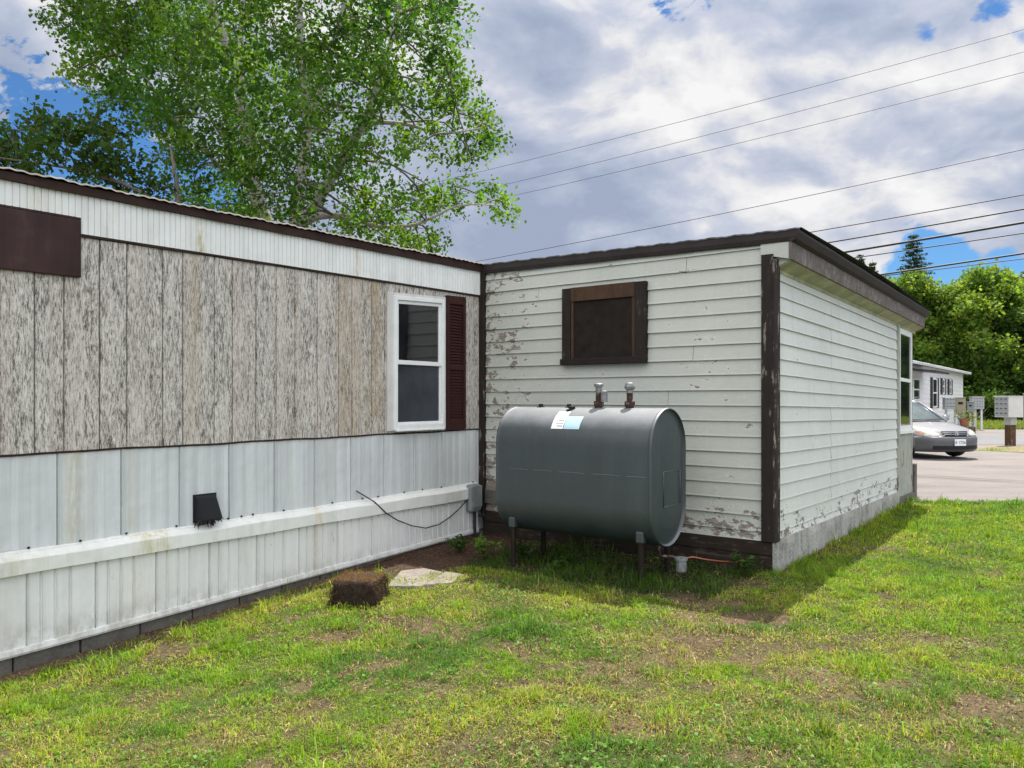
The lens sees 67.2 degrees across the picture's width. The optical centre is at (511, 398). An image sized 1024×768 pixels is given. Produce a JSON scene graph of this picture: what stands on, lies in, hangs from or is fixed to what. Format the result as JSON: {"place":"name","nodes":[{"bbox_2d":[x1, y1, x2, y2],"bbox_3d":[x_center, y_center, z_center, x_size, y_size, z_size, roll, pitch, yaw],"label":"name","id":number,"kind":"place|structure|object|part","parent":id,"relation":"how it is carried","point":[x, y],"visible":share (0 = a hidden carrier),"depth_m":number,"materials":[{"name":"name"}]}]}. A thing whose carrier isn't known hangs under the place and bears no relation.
{"place":"outdoors","nodes":[
{"label":"outdoors","id":0,"kind":"place"},
{"bbox_2d":[0,415,1023,767],"bbox_3d":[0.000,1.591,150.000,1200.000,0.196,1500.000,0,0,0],"label":"ground","id":1,"kind":"structure","parent":0,"point":[402,619],"depth_m":4.32,"materials":[{"name":"green plant"}]},
{"bbox_2d":[0,90,194,203],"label":"tree","id":2,"kind":"object","parent":1,"relation":"on","point":[10,144],"visible":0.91,"depth_m":10.77,"materials":[{"name":"green plant"}]},
{"bbox_2d":[0,167,484,675],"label":"mobile home","id":3,"kind":"object","parent":1,"relation":"on","point":[204,410],"visible":0.82,"depth_m":5.78,"materials":[{"name":"white metal"}]},
{"bbox_2d":[0,204,80,277],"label":"brown window cover","id":4,"kind":"structure","parent":3,"relation":"in","point":[34,241],"depth_m":4.85,"materials":[{"name":"brown wood"}]},
{"bbox_2d":[386,292,445,431],"bbox_3d":[-0.925,-0.367,7.676,0.064,1.372,0.846,0,0,36],"label":"window","id":5,"kind":"structure","parent":3,"relation":"in","point":[415,324],"depth_m":7.66,"materials":[{"name":"white plastic"}]},
{"bbox_2d":[28,0,526,255],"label":"broadleaf tree","id":6,"kind":"object","parent":1,"relation":"on","point":[312,111],"visible":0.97,"depth_m":11.81,"materials":[{"name":"green plant"}]},
{"bbox_2d":[327,569,390,607],"bbox_3d":[-1.191,1.497,6.030,0.458,0.303,0.435,0,0,8],"label":"peat block","id":7,"kind":"object","parent":1,"relation":"on","point":[362,588],"depth_m":5.88,"materials":[{"name":"brown soil"}]},
{"bbox_2d":[388,568,442,588],"bbox_3d":[-0.811,1.562,6.639,0.417,0.062,0.677,0,0,0],"label":"paving slab","id":8,"kind":"object","parent":1,"relation":"on","point":[410,574],"depth_m":6.55,"materials":[{"name":"beige stone"}]},
{"bbox_2d":[424,572,461,587],"bbox_3d":[-0.560,1.555,6.519,0.192,0.068,0.484,0,0,16],"label":"paving slab","id":9,"kind":"object","parent":1,"relation":"on","point":[432,583],"depth_m":6.44,"materials":[{"name":"grey concrete"}]},
{"bbox_2d":[445,534,469,552],"bbox_3d":[-0.524,1.422,7.518,0.256,0.177,0.222,0,0,-23],"label":"weed","id":10,"kind":"object","parent":1,"relation":"on","point":[459,545],"visible":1,"depth_m":7.47,"materials":[{"name":"green plant"}]},
{"bbox_2d":[471,534,505,560],"bbox_3d":[-0.218,1.388,7.173,0.357,0.252,0.316,0,0,0],"label":"weed","id":11,"kind":"object","parent":1,"relation":"on","point":[479,542],"visible":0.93,"depth_m":7.16,"materials":[{"name":"green plant"}]},
{"bbox_2d":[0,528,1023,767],"bbox_3d":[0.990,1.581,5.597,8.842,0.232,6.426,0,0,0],"label":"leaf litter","id":12,"kind":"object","parent":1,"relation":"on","point":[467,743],"visible":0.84,"depth_m":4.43,"materials":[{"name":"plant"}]},
{"bbox_2d":[0,534,1023,767],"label":"clover","id":13,"kind":"object","parent":1,"relation":"on","point":[504,744],"visible":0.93,"depth_m":3.83,"materials":[{"name":"green plant"}]},
{"bbox_2d":[510,539,533,558],"bbox_3d":[0.066,1.420,7.208,0.209,0.177,0.276,0,0,-29],"label":"weed","id":14,"kind":"object","parent":1,"relation":"on","point":[522,548],"visible":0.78,"depth_m":7.17,"materials":[{"name":"green plant"}]},
{"bbox_2d":[552,556,569,568],"bbox_3d":[0.437,1.445,6.711,0.155,0.129,0.157,0,0,-7],"label":"weed","id":15,"kind":"object","parent":1,"relation":"on","point":[563,562],"visible":0.81,"depth_m":6.70,"materials":[{"name":"green plant"}]},
{"bbox_2d":[496,382,745,585],"bbox_3d":[0.956,0.712,6.852,1.953,1.696,1.109,0,0,37],"label":"oil tank","id":16,"kind":"object","parent":1,"relation":"on","point":[601,472],"visible":0.98,"depth_m":6.46,"materials":[{"name":"metal"}]},
{"bbox_2d":[478,227,929,572],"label":"shed","id":17,"kind":"structure","parent":1,"relation":"on","point":[773,369],"depth_m":7.43,"materials":[{"name":"white wood"}]},
{"bbox_2d":[560,281,647,364],"bbox_3d":[0.890,-0.727,7.580,0.960,0.778,0.074,0,0,37],"label":"boarded window","id":18,"kind":"structure","parent":17,"relation":"in","point":[606,323],"depth_m":7.55,"materials":[{"name":"brown wood"}]},
{"bbox_2d":[900,328,913,433],"bbox_3d":[5.693,-0.241,11.149,0.050,1.510,0.940,0,0,37],"label":"side window","id":19,"kind":"structure","parent":17,"relation":"in","point":[905,336],"depth_m":11.19,"materials":[{"name":"white plastic"}]},
{"bbox_2d":[730,551,764,576],"bbox_3d":[1.952,1.397,6.440,0.284,0.241,0.265,0,0,36],"label":"weed","id":20,"kind":"object","parent":1,"relation":"on","point":[747,563],"visible":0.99,"depth_m":6.46,"materials":[{"name":"green plant"}]},
{"bbox_2d":[856,254,865,264],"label":"spruce tree","id":21,"kind":"object","parent":1,"relation":"on","point":[861,258],"visible":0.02,"depth_m":69.87,"materials":[{"name":"green plant"}]},
{"bbox_2d":[868,259,878,271],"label":"spruce tree","id":22,"kind":"object","parent":1,"relation":"on","point":[872,265],"visible":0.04,"depth_m":73.89,"materials":[{"name":"green plant"}]},
{"bbox_2d":[883,276,946,364],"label":"leafy tree","id":23,"kind":"object","parent":1,"relation":"on","point":[922,347],"visible":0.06,"depth_m":55.91,"materials":[{"name":"green plant"}]},
{"bbox_2d":[897,234,938,282],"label":"spruce tree","id":24,"kind":"object","parent":1,"relation":"on","point":[915,259],"visible":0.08,"depth_m":75.66,"materials":[{"name":"green plant"}]},
{"bbox_2d":[883,264,984,397],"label":"leafy tree","id":25,"kind":"object","parent":1,"relation":"on","point":[923,291],"visible":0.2,"depth_m":56.94,"materials":[{"name":"green plant"}]},
{"bbox_2d":[913,360,970,424],"bbox_3d":[17.570,-0.175,35.546,5.300,3.350,19.350,0,0,37],"label":"mobile home","id":26,"kind":"object","parent":1,"relation":"on","point":[933,385],"visible":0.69,"depth_m":34.73,"materials":[{"name":"white"}]},
{"bbox_2d":[913,378,919,399],"bbox_3d":[16.231,-0.360,30.952,0.050,0.880,1.400,0,0,37],"label":"window","id":27,"kind":"structure","parent":26,"relation":"in","point":[916,382],"depth_m":30.97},
{"bbox_2d":[933,378,937,406],"bbox_3d":[18.950,-0.250,34.570,0.050,1.300,1.250,0,0,37],"label":"window","id":28,"kind":"structure","parent":26,"relation":"in","point":[935,381],"depth_m":34.71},
{"bbox_2d":[943,379,944,393],"bbox_3d":[20.459,-0.570,36.562,0.050,0.700,0.650,0,0,37],"label":"window","id":29,"kind":"structure","parent":26,"relation":"in","point":[943,379],"depth_m":36.60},
{"bbox_2d":[942,397,955,423],"bbox_3d":[19.049,0.802,33.495,0.560,1.695,0.450,0,0,12],"label":"mailbox cluster","id":30,"kind":"object","parent":1,"relation":"on","point":[948,403],"visible":0.69,"depth_m":33.33,"materials":[{"name":"grey metal"}]},
{"bbox_2d":[955,397,965,425],"bbox_3d":[17.797,0.802,30.596,0.400,1.695,0.390,0,0,30],"label":"utility cabinet","id":31,"kind":"object","parent":1,"relation":"on","point":[960,404],"visible":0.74,"depth_m":30.45,"materials":[{"name":"grey metal"}]},
{"bbox_3d":[17.704,0.310,30.447,0.306,0.596,0.019,0,0,30],"label":"door","id":32,"kind":"part","parent":31,"relation":"part of","materials":[{"name":"beige metal"}]},
{"bbox_2d":[949,409,983,432],"bbox_3d":[17.375,0.943,29.567,1.195,1.214,1.080,0,0,0],"label":"planter","id":33,"kind":"object","parent":1,"relation":"on","point":[964,421],"visible":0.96,"depth_m":29.49,"materials":[{"name":"ceramic"}]},
{"bbox_2d":[913,258,1023,418],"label":"leafy tree","id":34,"kind":"object","parent":1,"relation":"on","point":[996,291],"visible":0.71,"depth_m":55.35,"materials":[{"name":"green plant"}]},
{"bbox_2d":[967,402,973,426],"bbox_3d":[18.898,0.892,31.796,0.280,1.515,0.250,0,0,30],"label":"meter box","id":35,"kind":"object","parent":1,"relation":"on","point":[970,405],"visible":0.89,"depth_m":31.72,"materials":[{"name":"grey metal"}]},
{"bbox_2d":[968,403,972,411],"bbox_3d":[18.839,0.370,31.707,0.186,0.356,0.019,0,0,30],"label":"door","id":36,"kind":"structure","parent":35,"relation":"in","point":[970,405],"depth_m":31.70,"materials":[{"name":"metal"}]},
{"bbox_2d":[940,277,1010,416],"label":"leafy tree","id":37,"kind":"object","parent":1,"relation":"on","point":[997,331],"depth_m":59.68,"materials":[{"name":"green plant"}]},
{"bbox_2d":[969,397,983,429],"bbox_3d":[21.999,0.782,36.495,0.540,1.735,0.430,0,0,10],"label":"mailbox cluster","id":38,"kind":"object","parent":1,"relation":"on","point":[978,402],"visible":0.91,"depth_m":36.34,"materials":[{"name":"grey metal"}]},
{"bbox_2d":[963,385,1012,419],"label":"shrub","id":39,"kind":"object","parent":1,"relation":"on","point":[988,402],"visible":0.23,"depth_m":50.33,"materials":[{"name":"green plant"}]},
{"bbox_2d":[957,417,1022,450],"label":"verge grass","id":40,"kind":"structure","parent":1,"relation":"on","point":[992,424],"depth_m":40.74,"materials":[{"name":"green plant"}]},
{"bbox_2d":[980,303,1023,395],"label":"leafy tree","id":41,"kind":"object","parent":1,"relation":"on","point":[1011,328],"visible":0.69,"depth_m":54.20,"materials":[{"name":"green plant"}]},
{"bbox_2d":[985,385,1022,420],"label":"shrub","id":42,"kind":"object","parent":1,"relation":"on","point":[1009,393],"visible":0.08,"depth_m":50.83,"materials":[{"name":"green plant"}]},
{"bbox_2d":[986,266,1023,375],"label":"leafy tree","id":43,"kind":"object","parent":1,"relation":"on","point":[1021,280],"depth_m":59.63,"materials":[{"name":"green plant"}]},
{"bbox_2d":[1022,393,1023,428],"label":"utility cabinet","id":44,"kind":"object","parent":1,"relation":"on","point":[1023,410],"visible":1,"depth_m":22.17,"materials":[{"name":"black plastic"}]},
{"bbox_2d":[0,0,1023,331],"label":"sky","id":45,"kind":"structure","parent":0,"point":[563,75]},
{"bbox_2d":[311,52,1021,227],"bbox_3d":[2.474,-7.824,21.768,69.998,2.628,0.011,0,0,37],"label":"overhead wire","id":46,"kind":"object","parent":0,"point":[760,121],"visible":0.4,"depth_m":18.83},
{"bbox_2d":[327,29,1023,206],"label":"overhead wire","id":47,"kind":"object","parent":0,"point":[734,107],"visible":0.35,"depth_m":19.20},
{"bbox_2d":[412,72,1022,217],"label":"overhead wire","id":48,"kind":"object","parent":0,"point":[786,131],"visible":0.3,"depth_m":18.45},
{"bbox_2d":[475,149,1023,261],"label":"overhead wire","id":49,"kind":"object","parent":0,"point":[770,203],"visible":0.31,"depth_m":18.70,"materials":[{"name":"grey metal"}]},
{"bbox_2d":[811,194,1023,232],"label":"overhead wire","id":50,"kind":"object","parent":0,"point":[920,213],"visible":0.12,"depth_m":16.88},
{"bbox_2d":[828,208,1023,242],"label":"overhead wire","id":51,"kind":"object","parent":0,"point":[928,225],"visible":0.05,"depth_m":16.76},
{"bbox_2d":[844,221,1023,252],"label":"overhead wire","id":52,"kind":"object","parent":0,"point":[946,235],"visible":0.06,"depth_m":16.66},
{"bbox_2d":[854,233,1023,257],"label":"overhead wire","id":53,"kind":"object","parent":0,"point":[941,245],"visible":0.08,"depth_m":16.63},
{"bbox_2d":[880,252,1023,274],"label":"overhead wire","id":54,"kind":"object","parent":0,"point":[953,263],"visible":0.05,"depth_m":16.50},
{"bbox_2d":[884,258,1023,275],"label":"overhead wire","id":55,"kind":"object","parent":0,"point":[955,267],"visible":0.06,"depth_m":16.48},
{"bbox_2d":[910,429,1023,500],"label":"driveway","id":56,"kind":"structure","parent":0,"point":[976,475],"depth_m":15.12,"materials":[{"name":"asphalt"}]},
{"bbox_2d":[913,401,976,455],"bbox_3d":[10.396,0.760,20.881,1.970,1.450,4.600,0,0,-11],"label":"parked car","id":57,"kind":"object","parent":56,"relation":"on","point":[933,432],"visible":0.5,"depth_m":18.88,"materials":[{"name":"silver metal"}]},
{"bbox_2d":[977,446,1023,452],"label":"island","id":58,"kind":"structure","parent":56,"relation":"on","point":[1020,449],"depth_m":22.08,"materials":[{"name":"soil"}]},
{"bbox_2d":[993,396,1022,445],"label":"mailbox cluster","id":59,"kind":"object","parent":58,"relation":"on","point":[1009,409],"visible":0.99,"depth_m":23.28,"materials":[{"name":"grey metal"}]},
{"bbox_2d":[976,435,1023,443],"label":"road","id":60,"kind":"structure","parent":0,"point":[990,439],"depth_m":27.89,"materials":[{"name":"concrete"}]}
]}

